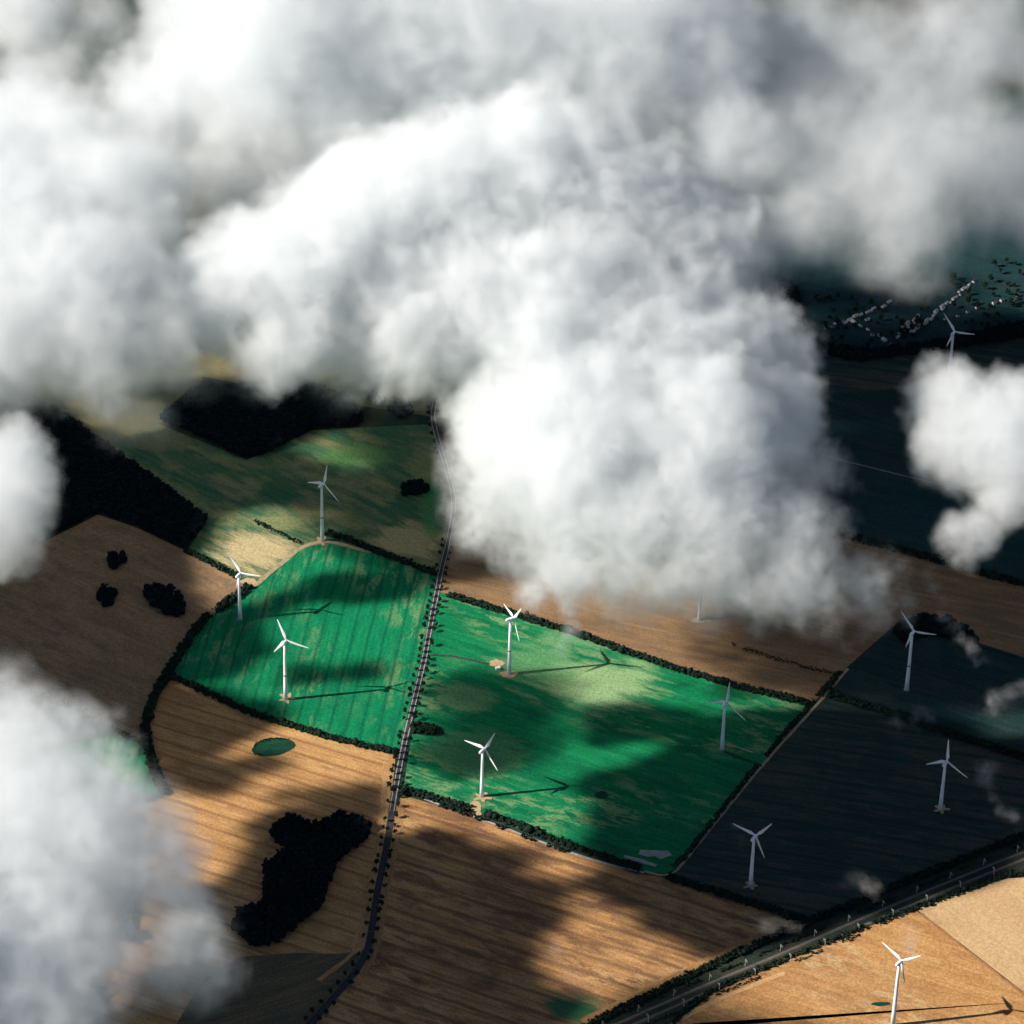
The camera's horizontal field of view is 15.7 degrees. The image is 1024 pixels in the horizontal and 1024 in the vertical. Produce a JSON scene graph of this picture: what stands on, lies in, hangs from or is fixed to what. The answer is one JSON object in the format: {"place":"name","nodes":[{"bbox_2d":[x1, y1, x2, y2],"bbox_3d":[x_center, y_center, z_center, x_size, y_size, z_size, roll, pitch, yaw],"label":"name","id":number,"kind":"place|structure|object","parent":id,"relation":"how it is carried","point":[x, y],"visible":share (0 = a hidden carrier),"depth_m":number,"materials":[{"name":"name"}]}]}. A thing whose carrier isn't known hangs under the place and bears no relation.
{"place":"outdoors","nodes":[
{"label":"outdoors","id":0,"kind":"place"},
{"bbox_2d":[0,684,161,794],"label":"field","id":1,"kind":"structure","parent":0,"point":[45,745],"depth_m":3920.21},
{"bbox_2d":[0,297,221,442],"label":"field","id":2,"kind":"structure","parent":0,"point":[110,376],"depth_m":4546.59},
{"bbox_2d":[0,515,248,738],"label":"field","id":3,"kind":"structure","parent":0,"point":[66,637],"depth_m":4118.84,"materials":[{"name":"soil"}]},
{"bbox_2d":[106,549,127,569],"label":"copse","id":4,"kind":"object","parent":3,"relation":"on","point":[114,559],"visible":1,"depth_m":4198.09,"materials":[{"name":"green plant"}]},
{"bbox_2d":[143,582,185,616],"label":"copse","id":5,"kind":"object","parent":3,"relation":"on","point":[165,600],"visible":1,"depth_m":4136.40,"materials":[{"name":"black plant"}]},
{"bbox_2d":[0,680,395,1023],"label":"field","id":6,"kind":"structure","parent":0,"point":[186,855],"depth_m":3760.48,"materials":[{"name":"soil"}]},
{"bbox_2d":[0,286,450,418],"bbox_3d":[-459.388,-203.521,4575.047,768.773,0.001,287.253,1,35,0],"label":"field","id":7,"kind":"structure","parent":0,"point":[261,342],"depth_m":4591.19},
{"bbox_2d":[356,380,385,405],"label":"copse","id":8,"kind":"object","parent":7,"relation":"on","point":[370,392],"visible":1,"depth_m":4488.13,"materials":[{"name":"green plant"}]},
{"bbox_2d":[189,517,303,580],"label":"field","id":9,"kind":"structure","parent":0,"point":[248,545],"depth_m":4235.33,"materials":[{"name":"plant"}]},
{"bbox_2d":[240,578,256,584],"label":"gravel pad","id":10,"kind":"object","parent":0,"point":[252,581],"visible":0.98,"depth_m":4177.38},
{"bbox_2d":[177,950,362,1023],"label":"field","id":11,"kind":"structure","parent":0,"point":[288,988],"depth_m":3624.98,"materials":[{"name":"soil"}]},
{"bbox_2d":[252,738,294,755],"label":"grass field","id":12,"kind":"structure","parent":0,"point":[273,747],"depth_m":3934.63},
{"bbox_2d":[253,809,297,903],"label":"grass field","id":13,"kind":"structure","parent":0,"point":[265,843],"depth_m":3798.91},
{"bbox_2d":[110,424,450,572],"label":"field","id":14,"kind":"structure","parent":0,"point":[370,470],"depth_m":4342.11,"materials":[{"name":"plant"}]},
{"bbox_2d":[253,519,301,544],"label":"hedge","id":15,"kind":"object","parent":14,"relation":"on","point":[264,524],"visible":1,"depth_m":4256.74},
{"bbox_2d":[314,536,329,545],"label":"gravel pad","id":16,"kind":"object","parent":14,"relation":"on","point":[322,543],"visible":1,"depth_m":4243.30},
{"bbox_2d":[307,466,336,541],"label":"wind turbine","id":17,"kind":"object","parent":16,"relation":"on","point":[321,485],"visible":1,"depth_m":4213.42,"materials":[{"name":"metal"}]},
{"bbox_2d":[324,528,438,575],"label":"hedge","id":18,"kind":"object","parent":14,"relation":"on","point":[374,549],"visible":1,"depth_m":4223.86,"materials":[{"name":"plant"}]},
{"bbox_2d":[400,478,429,496],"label":"copse","id":19,"kind":"object","parent":14,"relation":"on","point":[415,487],"visible":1,"depth_m":4324.85,"materials":[{"name":"green plant"}]},
{"bbox_2d":[175,682,390,759],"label":"path","id":20,"kind":"structure","parent":0,"point":[292,732],"depth_m":3958.65,"materials":[{"name":"soil"}]},
{"bbox_2d":[175,544,436,751],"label":"field","id":21,"kind":"structure","parent":0,"point":[351,619],"depth_m":4084.34,"materials":[{"name":"plant"}]},
{"bbox_2d":[228,554,258,620],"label":"wind turbine","id":22,"kind":"object","parent":21,"relation":"on","point":[238,576],"visible":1,"depth_m":4095.62,"materials":[{"name":"metal"}]},
{"bbox_2d":[279,692,295,702],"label":"gravel pad","id":23,"kind":"object","parent":21,"relation":"on","point":[290,697],"visible":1,"depth_m":4004.31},
{"bbox_2d":[274,619,307,700],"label":"wind turbine","id":24,"kind":"object","parent":23,"relation":"on","point":[285,689],"visible":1,"depth_m":3972.85,"materials":[{"name":"metal"}]},
{"bbox_2d":[253,541,370,586],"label":"path","id":25,"kind":"structure","parent":0,"point":[277,566],"depth_m":4226.71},
{"bbox_2d":[316,874,369,981],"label":"path","id":26,"kind":"structure","parent":0,"point":[359,940],"depth_m":3698.13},
{"bbox_2d":[352,763,392,953],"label":"path","id":27,"kind":"structure","parent":0,"point":[385,791],"depth_m":3823.26,"materials":[{"name":"soil"}]},
{"bbox_2d":[306,370,456,1023],"bbox_3d":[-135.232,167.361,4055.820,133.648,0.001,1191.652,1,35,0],"label":"road","id":28,"kind":"structure","parent":0,"point":[336,994],"depth_m":3921.14,"materials":[{"name":"asphalt"}]},
{"bbox_2d":[389,371,451,810],"bbox_3d":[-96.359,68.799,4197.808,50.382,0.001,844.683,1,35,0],"label":"road marking","id":29,"kind":"object","parent":28,"relation":"on","point":[434,592],"visible":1,"depth_m":4171.96,"materials":[{"name":"paint"}]},
{"bbox_2d":[394,371,455,810],"bbox_3d":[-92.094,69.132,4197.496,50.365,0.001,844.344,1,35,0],"label":"road marking","id":30,"kind":"object","parent":28,"relation":"on","point":[438,592],"visible":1,"depth_m":4176.03,"materials":[{"name":"paint"}]},
{"bbox_2d":[358,805,404,976],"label":"path","id":31,"kind":"structure","parent":0,"point":[378,934],"depth_m":3750.32,"materials":[{"name":"soil"}]},
{"bbox_2d":[411,722,443,735],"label":"grass field","id":32,"kind":"structure","parent":0,"point":[442,732],"depth_m":3957.79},
{"bbox_2d":[430,654,489,664],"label":"path","id":33,"kind":"structure","parent":0,"point":[460,658],"depth_m":4069.33,"materials":[{"name":"soil"}]},
{"bbox_2d":[0,0,1023,992],"bbox_3d":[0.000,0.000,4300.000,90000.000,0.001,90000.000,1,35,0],"label":"ground","id":34,"kind":"structure","parent":0,"point":[501,192],"depth_m":4933.97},
{"bbox_2d":[0,680,140,743],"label":"hedge","id":35,"kind":"object","parent":34,"relation":"on","point":[85,711],"visible":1,"depth_m":3976.96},
{"bbox_2d":[79,981,105,1023],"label":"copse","id":36,"kind":"object","parent":34,"relation":"on","point":[92,1003],"visible":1,"depth_m":3593.16,"materials":[{"name":"green plant"}]},
{"bbox_2d":[0,378,207,572],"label":"woods","id":37,"kind":"object","parent":34,"relation":"on","point":[50,483],"visible":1,"depth_m":4311.15,"materials":[{"name":"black plant"}]},
{"bbox_2d":[96,583,117,606],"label":"copse","id":38,"kind":"object","parent":34,"relation":"on","point":[105,595],"visible":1,"depth_m":4138.37,"materials":[{"name":"green plant"}]},
{"bbox_2d":[115,882,136,929],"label":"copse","id":39,"kind":"object","parent":34,"relation":"on","point":[124,912],"visible":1,"depth_m":3709.84,"materials":[{"name":"green plant"}]},
{"bbox_2d":[117,925,146,942],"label":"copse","id":40,"kind":"object","parent":34,"relation":"on","point":[130,933],"visible":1,"depth_m":3678.28,"materials":[{"name":"green plant"}]},
{"bbox_2d":[138,582,252,794],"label":"hedge","id":41,"kind":"object","parent":34,"relation":"on","point":[146,738],"visible":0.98,"depth_m":4005.53,"materials":[{"name":"plant"}]},
{"bbox_2d":[183,548,237,577],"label":"hedge","id":42,"kind":"object","parent":34,"relation":"on","point":[206,559],"visible":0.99,"depth_m":4203.33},
{"bbox_2d":[159,374,363,456],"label":"woods","id":43,"kind":"object","parent":34,"relation":"on","point":[242,418],"visible":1,"depth_m":4443.84,"materials":[{"name":"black plant"}]},
{"bbox_2d":[252,737,289,754],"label":"hedge","id":44,"kind":"object","parent":34,"relation":"on","point":[266,739],"visible":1,"depth_m":3941.18,"materials":[{"name":"green plant"}]},
{"bbox_2d":[170,672,394,753],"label":"hedge","id":45,"kind":"object","parent":34,"relation":"on","point":[244,709],"visible":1,"depth_m":3967.23,"materials":[{"name":"plant"}]},
{"bbox_2d":[230,809,372,946],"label":"woods","id":46,"kind":"object","parent":34,"relation":"on","point":[299,871],"visible":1,"depth_m":3757.14,"materials":[{"name":"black plant"}]},
{"bbox_2d":[389,784,397,792],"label":"roadside tree","id":47,"kind":"object","parent":34,"relation":"on","point":[392,788],"visible":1,"depth_m":3870.49,"materials":[{"name":"green plant"}]},
{"bbox_2d":[387,397,413,417],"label":"copse","id":48,"kind":"object","parent":34,"relation":"on","point":[399,408],"visible":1,"depth_m":4462.70,"materials":[{"name":"green plant"}]},
{"bbox_2d":[397,787,404,795],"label":"roadside tree","id":49,"kind":"object","parent":34,"relation":"on","point":[402,791],"visible":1,"depth_m":3867.74,"materials":[{"name":"green plant"}]},
{"bbox_2d":[421,795,639,873],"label":"hedge","id":50,"kind":"object","parent":34,"relation":"on","point":[463,812],"visible":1,"depth_m":3840.30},
{"bbox_2d":[483,808,642,870],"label":"hedge","id":51,"kind":"object","parent":34,"relation":"on","point":[603,854],"visible":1,"depth_m":3812.03,"materials":[{"name":"plant"}]},
{"bbox_2d":[446,590,810,705],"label":"hedge","id":52,"kind":"object","parent":34,"relation":"on","point":[583,635],"visible":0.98,"depth_m":4079.29,"materials":[{"name":"plant"}]},
{"bbox_2d":[671,764,758,866],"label":"hedge","id":53,"kind":"object","parent":34,"relation":"on","point":[723,807],"visible":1,"depth_m":3857.57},
{"bbox_2d":[665,872,809,922],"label":"hedge","id":54,"kind":"object","parent":34,"relation":"on","point":[722,892],"visible":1,"depth_m":3746.80,"materials":[{"name":"plant"}]},
{"bbox_2d":[731,642,833,672],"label":"hedge","id":55,"kind":"object","parent":34,"relation":"on","point":[776,659],"visible":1,"depth_m":4074.21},
{"bbox_2d":[764,698,816,756],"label":"hedge","id":56,"kind":"object","parent":34,"relation":"on","point":[785,731],"visible":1,"depth_m":3974.60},
{"bbox_2d":[581,830,1023,1023],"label":"hedge","id":57,"kind":"object","parent":34,"relation":"on","point":[794,926],"visible":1,"depth_m":3713.74,"materials":[{"name":"plant"}]},
{"bbox_2d":[595,842,1023,1023],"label":"hedge","id":58,"kind":"object","parent":34,"relation":"on","point":[806,935],"visible":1,"depth_m":3703.37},
{"bbox_2d":[600,839,1023,1023],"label":"verge","id":59,"kind":"structure","parent":34,"relation":"on","point":[839,918],"depth_m":3719.13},
{"bbox_2d":[814,452,837,528],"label":"hedge","id":60,"kind":"object","parent":34,"relation":"on","point":[825,486],"visible":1,"depth_m":4345.37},
{"bbox_2d":[815,670,842,695],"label":"hedge","id":61,"kind":"object","parent":34,"relation":"on","point":[828,684],"visible":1,"depth_m":4035.12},
{"bbox_2d":[645,868,1014,1023],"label":"hedge","id":62,"kind":"object","parent":34,"relation":"on","point":[758,977],"visible":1,"depth_m":3677.01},
{"bbox_2d":[665,869,1023,1023],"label":"hedge","id":63,"kind":"object","parent":34,"relation":"on","point":[687,1008],"visible":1,"depth_m":3699.67,"materials":[{"name":"plant"}]},
{"bbox_2d":[756,269,1023,361],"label":"woods","id":64,"kind":"object","parent":34,"relation":"on","point":[788,322],"visible":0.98,"depth_m":4616.74,"materials":[{"name":"green plant"}]},
{"bbox_2d":[825,526,1023,585],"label":"hedge","id":65,"kind":"object","parent":34,"relation":"on","point":[993,574],"visible":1,"depth_m":4237.80,"materials":[{"name":"plant"}]},
{"bbox_2d":[827,688,1023,760],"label":"hedge","id":66,"kind":"object","parent":34,"relation":"on","point":[926,724],"visible":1,"depth_m":3983.25,"materials":[{"name":"plant"}]},
{"bbox_2d":[893,612,979,644],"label":"woods","id":67,"kind":"object","parent":34,"relation":"on","point":[947,626],"visible":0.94,"depth_m":4119.58,"materials":[{"name":"green plant"}]},
{"bbox_2d":[988,273,993,281],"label":"roadside tree","id":68,"kind":"object","parent":34,"relation":"on","point":[990,276],"visible":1,"depth_m":4733.57,"materials":[{"name":"green plant"}]},
{"bbox_2d":[398,789,643,872],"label":"path","id":69,"kind":"structure","parent":0,"point":[546,843],"depth_m":3804.17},
{"bbox_2d":[316,796,799,1023],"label":"field","id":70,"kind":"structure","parent":0,"point":[486,923],"depth_m":3704.91,"materials":[{"name":"soil"}]},
{"bbox_2d":[594,791,608,798],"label":"grass field","id":71,"kind":"structure","parent":0,"point":[601,795],"depth_m":3879.07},
{"bbox_2d":[403,592,809,872],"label":"field","id":72,"kind":"structure","parent":0,"point":[573,723],"depth_m":3962.05,"materials":[{"name":"plant"}]},
{"bbox_2d":[409,720,441,735],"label":"shrubbery","id":73,"kind":"object","parent":72,"relation":"on","point":[419,727],"visible":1,"depth_m":3961.06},
{"bbox_2d":[404,784,472,810],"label":"hedge","id":74,"kind":"object","parent":72,"relation":"on","point":[443,800],"visible":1,"depth_m":3865.19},
{"bbox_2d":[469,801,480,810],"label":"gravel pad","id":75,"kind":"object","parent":72,"relation":"on","point":[476,806],"visible":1,"depth_m":3860.29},
{"bbox_2d":[474,792,491,801],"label":"gravel pad","id":76,"kind":"object","parent":72,"relation":"on","point":[484,798],"visible":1,"depth_m":3871.34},
{"bbox_2d":[464,733,497,797],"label":"wind turbine","id":77,"kind":"object","parent":76,"relation":"on","point":[481,752],"visible":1,"depth_m":3847.80,"materials":[{"name":"metal"}]},
{"bbox_2d":[490,659,504,665],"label":"gravel pad","id":78,"kind":"object","parent":72,"relation":"on","point":[495,662],"visible":1,"depth_m":4061.78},
{"bbox_2d":[499,671,517,677],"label":"gravel pad","id":79,"kind":"object","parent":72,"relation":"on","point":[503,674],"visible":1,"depth_m":4045.93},
{"bbox_2d":[504,604,520,675],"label":"wind turbine","id":80,"kind":"object","parent":79,"relation":"on","point":[509,619],"visible":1,"depth_m":4018.17,"materials":[{"name":"metal"}]},
{"bbox_2d":[624,855,656,865],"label":"gravel pad","id":81,"kind":"object","parent":72,"relation":"on","point":[639,860],"visible":1,"depth_m":3794.43,"materials":[{"name":"gravel"}]},
{"bbox_2d":[639,850,671,858],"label":"gravel pad","id":82,"kind":"object","parent":72,"relation":"on","point":[659,854],"visible":1,"depth_m":3803.89,"materials":[{"name":"gravel"}]},
{"bbox_2d":[706,682,744,750],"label":"wind turbine","id":83,"kind":"object","parent":72,"relation":"on","point":[723,706],"visible":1,"depth_m":3921.85,"materials":[{"name":"metal"}]},
{"bbox_2d":[440,424,900,703],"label":"field","id":84,"kind":"structure","parent":0,"point":[599,551],"depth_m":4212.59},
{"bbox_2d":[691,618,710,622],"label":"gravel pad","id":85,"kind":"object","parent":84,"relation":"on","point":[694,620],"visible":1,"depth_m":4133.53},
{"bbox_2d":[684,554,716,620],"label":"wind turbine","id":86,"kind":"object","parent":85,"relation":"on","point":[700,591],"visible":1,"depth_m":4105.91,"materials":[{"name":"metal"}]},
{"bbox_2d":[580,919,792,1022],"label":"path","id":87,"kind":"structure","parent":0,"point":[695,965],"depth_m":3660.95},
{"bbox_2d":[671,971,785,1023],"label":"path","id":88,"kind":"structure","parent":0,"point":[718,999],"depth_m":3631.28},
{"bbox_2d":[727,743,752,752],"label":"path","id":89,"kind":"structure","parent":0,"point":[739,747],"depth_m":3949.37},
{"bbox_2d":[724,750,761,766],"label":"path","id":90,"kind":"structure","parent":0,"point":[742,758],"depth_m":3934.19,"materials":[{"name":"green plant"}]},
{"bbox_2d":[644,668,848,875],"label":"path","id":91,"kind":"structure","parent":0,"point":[773,752],"depth_m":3920.99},
{"bbox_2d":[614,850,1023,1023],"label":"road","id":92,"kind":"structure","parent":0,"point":[803,944],"depth_m":3702.06,"materials":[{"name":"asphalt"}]},
{"bbox_2d":[632,858,1023,1023],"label":"railway track","id":93,"kind":"structure","parent":0,"point":[841,934],"depth_m":3741.07,"materials":[{"name":"grey gravel"}]},
{"bbox_2d":[671,696,1023,920],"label":"field","id":94,"kind":"structure","parent":0,"point":[842,798],"depth_m":3865.80,"materials":[{"name":"plant"}]},
{"bbox_2d":[744,881,757,889],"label":"gravel pad","id":95,"kind":"object","parent":94,"relation":"on","point":[752,887],"visible":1,"depth_m":3764.68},
{"bbox_2d":[734,824,771,886],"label":"wind turbine","id":96,"kind":"object","parent":95,"relation":"on","point":[750,882],"visible":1,"depth_m":3740.11,"materials":[{"name":"metal"}]},
{"bbox_2d":[933,804,949,813],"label":"gravel pad","id":97,"kind":"object","parent":94,"relation":"on","point":[941,811],"visible":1,"depth_m":3870.97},
{"bbox_2d":[926,739,967,809],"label":"wind turbine","id":98,"kind":"object","parent":97,"relation":"on","point":[944,764],"visible":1,"depth_m":3846.70,"materials":[{"name":"metal"}]},
{"bbox_2d":[678,909,1023,1023],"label":"field","id":99,"kind":"structure","parent":0,"point":[948,980],"depth_m":3643.21,"materials":[{"name":"soil"}]},
{"bbox_2d":[882,942,920,1023],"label":"wind turbine","id":100,"kind":"object","parent":99,"relation":"on","point":[894,1007],"visible":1,"depth_m":3564.17,"materials":[{"name":"metal"}]},
{"bbox_2d":[689,116,1023,348],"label":"field","id":101,"kind":"structure","parent":0,"point":[880,215],"depth_m":4865.06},
{"bbox_2d":[768,277,801,306],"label":"copse","id":102,"kind":"object","parent":101,"relation":"on","point":[789,282],"visible":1,"depth_m":4702.32,"materials":[{"name":"green plant"}]},
{"bbox_2d":[871,1002,889,1005],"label":"grass field","id":103,"kind":"structure","parent":0,"point":[881,1003],"depth_m":3625.14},
{"bbox_2d":[785,335,1023,392],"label":"field","id":104,"kind":"structure","parent":0,"point":[999,362],"depth_m":4565.72,"materials":[{"name":"plant"}]},
{"bbox_2d":[944,314,974,378],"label":"wind turbine","id":105,"kind":"object","parent":104,"relation":"on","point":[951,339],"visible":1,"depth_m":4527.90,"materials":[{"name":"metal"}]},
{"bbox_2d":[816,385,1023,498],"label":"field","id":106,"kind":"structure","parent":0,"point":[971,437],"depth_m":4451.55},
{"bbox_2d":[817,456,1023,578],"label":"field","id":107,"kind":"structure","parent":0,"point":[975,529],"depth_m":4308.88,"materials":[{"name":"plant"}]},
{"bbox_2d":[827,456,1023,504],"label":"path","id":108,"kind":"structure","parent":0,"point":[928,481],"depth_m":4366.80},
{"bbox_2d":[832,619,1023,751],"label":"field","id":109,"kind":"structure","parent":0,"point":[977,690],"depth_m":4046.97,"materials":[{"name":"plant"}]},
{"bbox_2d":[901,611,936,690],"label":"wind turbine","id":110,"kind":"object","parent":109,"relation":"on","point":[910,639],"visible":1,"depth_m":4007.77,"materials":[{"name":"metal"}]},
{"bbox_2d":[832,535,1023,656],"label":"field","id":111,"kind":"structure","parent":0,"point":[989,612],"depth_m":4186.05,"materials":[{"name":"soil"}]},
{"bbox_2d":[917,877,1023,991],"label":"field","id":112,"kind":"structure","parent":0,"point":[984,923],"depth_m":3727.39,"materials":[{"name":"plant"}]},
{"bbox_2d":[920,913,1023,994],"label":"path","id":113,"kind":"structure","parent":0,"point":[973,955],"depth_m":3685.53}
]}

